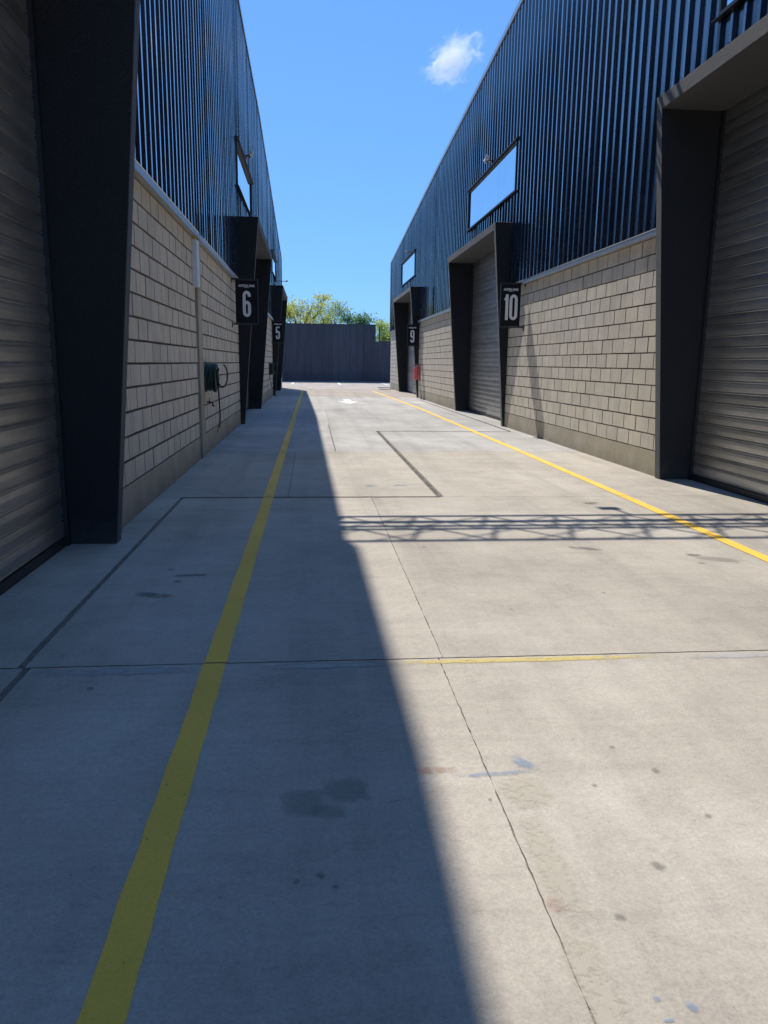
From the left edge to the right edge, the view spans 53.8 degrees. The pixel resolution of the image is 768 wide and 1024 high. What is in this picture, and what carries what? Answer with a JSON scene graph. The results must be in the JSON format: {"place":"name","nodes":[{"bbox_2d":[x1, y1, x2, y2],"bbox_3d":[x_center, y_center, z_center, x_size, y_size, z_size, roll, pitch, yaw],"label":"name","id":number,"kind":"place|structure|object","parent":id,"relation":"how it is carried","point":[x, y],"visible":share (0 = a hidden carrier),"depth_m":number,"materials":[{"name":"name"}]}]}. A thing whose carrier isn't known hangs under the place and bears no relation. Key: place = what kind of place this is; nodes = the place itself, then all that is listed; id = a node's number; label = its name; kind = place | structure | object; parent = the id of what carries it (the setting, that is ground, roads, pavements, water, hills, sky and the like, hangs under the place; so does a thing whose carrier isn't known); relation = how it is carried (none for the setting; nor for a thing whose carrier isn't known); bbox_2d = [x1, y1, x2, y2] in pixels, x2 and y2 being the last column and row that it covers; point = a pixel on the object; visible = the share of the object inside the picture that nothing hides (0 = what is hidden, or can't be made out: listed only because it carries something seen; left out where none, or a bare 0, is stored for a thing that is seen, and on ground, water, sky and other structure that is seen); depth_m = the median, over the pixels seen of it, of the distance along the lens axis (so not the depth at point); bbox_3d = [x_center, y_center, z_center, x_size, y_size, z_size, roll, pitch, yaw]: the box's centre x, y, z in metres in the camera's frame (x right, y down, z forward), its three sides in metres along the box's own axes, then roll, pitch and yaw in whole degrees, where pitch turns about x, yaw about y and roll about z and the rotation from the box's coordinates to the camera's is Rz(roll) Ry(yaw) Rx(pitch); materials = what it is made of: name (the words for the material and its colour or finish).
{"place":"outdoors","nodes":[
{"label":"outdoors","id":0,"kind":"place"},
{"bbox_2d":[240,0,518,335],"label":"sky","id":1,"kind":"structure","parent":0,"point":[360,102],"materials":[{"name":"blue"}]},
{"bbox_2d":[0,381,767,1023],"bbox_3d":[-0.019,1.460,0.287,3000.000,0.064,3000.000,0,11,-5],"label":"ground","id":2,"kind":"structure","parent":0,"point":[346,703],"depth_m":2.98,"materials":[{"name":"concrete"},{"name":"paint"}]},
{"bbox_2d":[0,0,287,594],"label":"warehouse","id":3,"kind":"structure","parent":2,"relation":"on","point":[131,134],"depth_m":5.95,"materials":[{"name":"paint"}]},
{"bbox_2d":[191,235,199,287],"bbox_3d":[-2.695,-3.590,10.806,0.116,0.720,0.319,0,11,-5],"label":"cable trunking","id":4,"kind":"object","parent":3,"relation":"attached to","point":[195,262],"visible":0.8,"depth_m":10.71,"materials":[{"name":"metal"}]},
{"bbox_2d":[204,363,227,431],"bbox_3d":[-2.645,-1.807,11.982,0.365,1.097,0.443,0,11,-5],"label":"hose coil","id":5,"kind":"object","parent":3,"relation":"attached to","point":[211,377],"visible":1,"depth_m":11.79,"materials":[{"name":"black plastic"}]},
{"bbox_2d":[231,278,258,326],"bbox_3d":[-2.954,-4.447,16.037,0.561,1.041,0.100,0,11,-5],"label":"hanging sign","id":6,"kind":"object","parent":3,"relation":"attached to","point":[246,294],"visible":1,"depth_m":16.02,"materials":[{"name":"metal"}]},
{"bbox_2d":[236,136,253,216],"bbox_3d":[-3.507,-8.245,18.995,0.150,1.060,4.590,0,11,-5],"label":"window","id":7,"kind":"structure","parent":3,"relation":"in","point":[244,179],"depth_m":18.77,"materials":[{"name":"glass"}]},
{"bbox_2d":[247,150,253,158],"bbox_3d":[-3.485,-9.217,19.536,0.217,0.148,0.519,-2,11,-13],"label":"floodlight","id":8,"kind":"object","parent":3,"relation":"attached to","point":[250,154],"visible":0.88,"depth_m":19.37,"materials":[{"name":"metal"}]},
{"bbox_2d":[269,362,277,397],"bbox_3d":[-4.417,-5.252,30.288,0.345,1.459,0.923,0,11,-5],"label":"hose coil","id":9,"kind":"object","parent":3,"relation":"attached to","point":[271,369],"visible":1,"depth_m":29.85,"materials":[{"name":"black plastic"}]},
{"bbox_2d":[272,250,276,281],"bbox_3d":[-4.955,-11.047,34.038,0.150,0.950,4.050,0,11,-5],"label":"window","id":10,"kind":"structure","parent":3,"relation":"in","point":[274,269],"depth_m":34.17,"materials":[{"name":"glass"}]},
{"bbox_2d":[271,321,282,342],"bbox_3d":[-4.552,-7.667,32.243,0.486,1.026,0.100,0,11,-5],"label":"hanging sign","id":11,"kind":"object","parent":3,"relation":"attached to","point":[277,331],"visible":0.99,"depth_m":32.22,"materials":[{"name":"metal"}]},
{"bbox_2d":[286,291,332,323],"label":"tree","id":12,"kind":"object","parent":2,"relation":"on","point":[292,313],"visible":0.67,"depth_m":66.31,"materials":[{"name":"green plant"}]},
{"bbox_2d":[304,298,350,323],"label":"tree","id":13,"kind":"object","parent":2,"relation":"on","point":[331,311],"visible":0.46,"depth_m":70.13,"materials":[{"name":"green plant"}]},
{"bbox_2d":[282,323,390,382],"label":"metal fence","id":14,"kind":"object","parent":2,"relation":"on","point":[336,353],"visible":0.41,"depth_m":57.26,"materials":[{"name":"metal"}]},
{"bbox_2d":[335,304,377,328],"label":"tree","id":15,"kind":"object","parent":2,"relation":"on","point":[348,319],"visible":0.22,"depth_m":65.82,"materials":[{"name":"green plant"}]},
{"bbox_2d":[373,313,390,341],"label":"tree","id":16,"kind":"object","parent":2,"relation":"on","point":[385,334],"visible":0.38,"depth_m":69.85,"materials":[{"name":"green plant"}]},
{"bbox_2d":[389,0,767,503],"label":"warehouse","id":17,"kind":"structure","parent":0,"point":[608,206],"depth_m":11.63,"materials":[{"name":"paint"}]},
{"bbox_2d":[400,249,415,286],"bbox_3d":[1.144,-11.482,35.794,0.150,1.160,5.300,0,11,-5],"label":"window","id":18,"kind":"structure","parent":17,"relation":"in","point":[408,265],"depth_m":35.68,"materials":[{"name":"glass"}]},
{"bbox_2d":[407,323,420,346],"bbox_3d":[1.266,-7.491,32.122,0.561,1.016,0.100,0,11,-5],"label":"hanging sign","id":19,"kind":"object","parent":17,"relation":"attached to","point":[412,331],"visible":1,"depth_m":32.09,"materials":[{"name":"metal"}]},
{"bbox_2d":[483,155,492,163],"bbox_3d":[2.651,-8.926,19.170,0.238,0.155,0.519,1,11,1],"label":"floodlight","id":20,"kind":"object","parent":17,"relation":"attached to","point":[486,160],"visible":0.98,"depth_m":19.14,"materials":[{"name":"metal"}]},
{"bbox_2d":[466,136,518,232],"bbox_3d":[2.724,-8.230,19.382,0.150,1.160,5.510,0,11,-5],"label":"window","id":21,"kind":"structure","parent":17,"relation":"in","point":[498,183],"depth_m":18.94,"materials":[{"name":"glass"}]},
{"bbox_2d":[499,282,525,330],"bbox_3d":[2.786,-4.466,16.381,0.551,1.041,0.100,0,11,-5],"label":"hanging sign","id":22,"kind":"object","parent":17,"relation":"attached to","point":[510,302],"visible":1,"depth_m":16.35,"materials":[{"name":"metal"}]},
{"bbox_2d":[711,0,742,22],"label":"window","id":23,"kind":"structure","parent":17,"relation":"in","point":[725,6],"depth_m":8.36,"materials":[{"name":"metal"}]},
{"bbox_3d":[1.378,-5.961,32.282,0.313,0.660,0.344,0,11,-5],"label":"extinguisher cabinet","id":24,"kind":"object","parent":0,"visible":0},
{"bbox_2d":[414,365,418,379],"bbox_3d":[1.395,-5.962,32.284,0.212,0.600,0.187,0,11,-5],"label":"fire extinguisher","id":25,"kind":"object","parent":24,"relation":"attached to","point":[416,372],"visible":1,"depth_m":32.22,"materials":[{"name":"red metal"}]}
]}

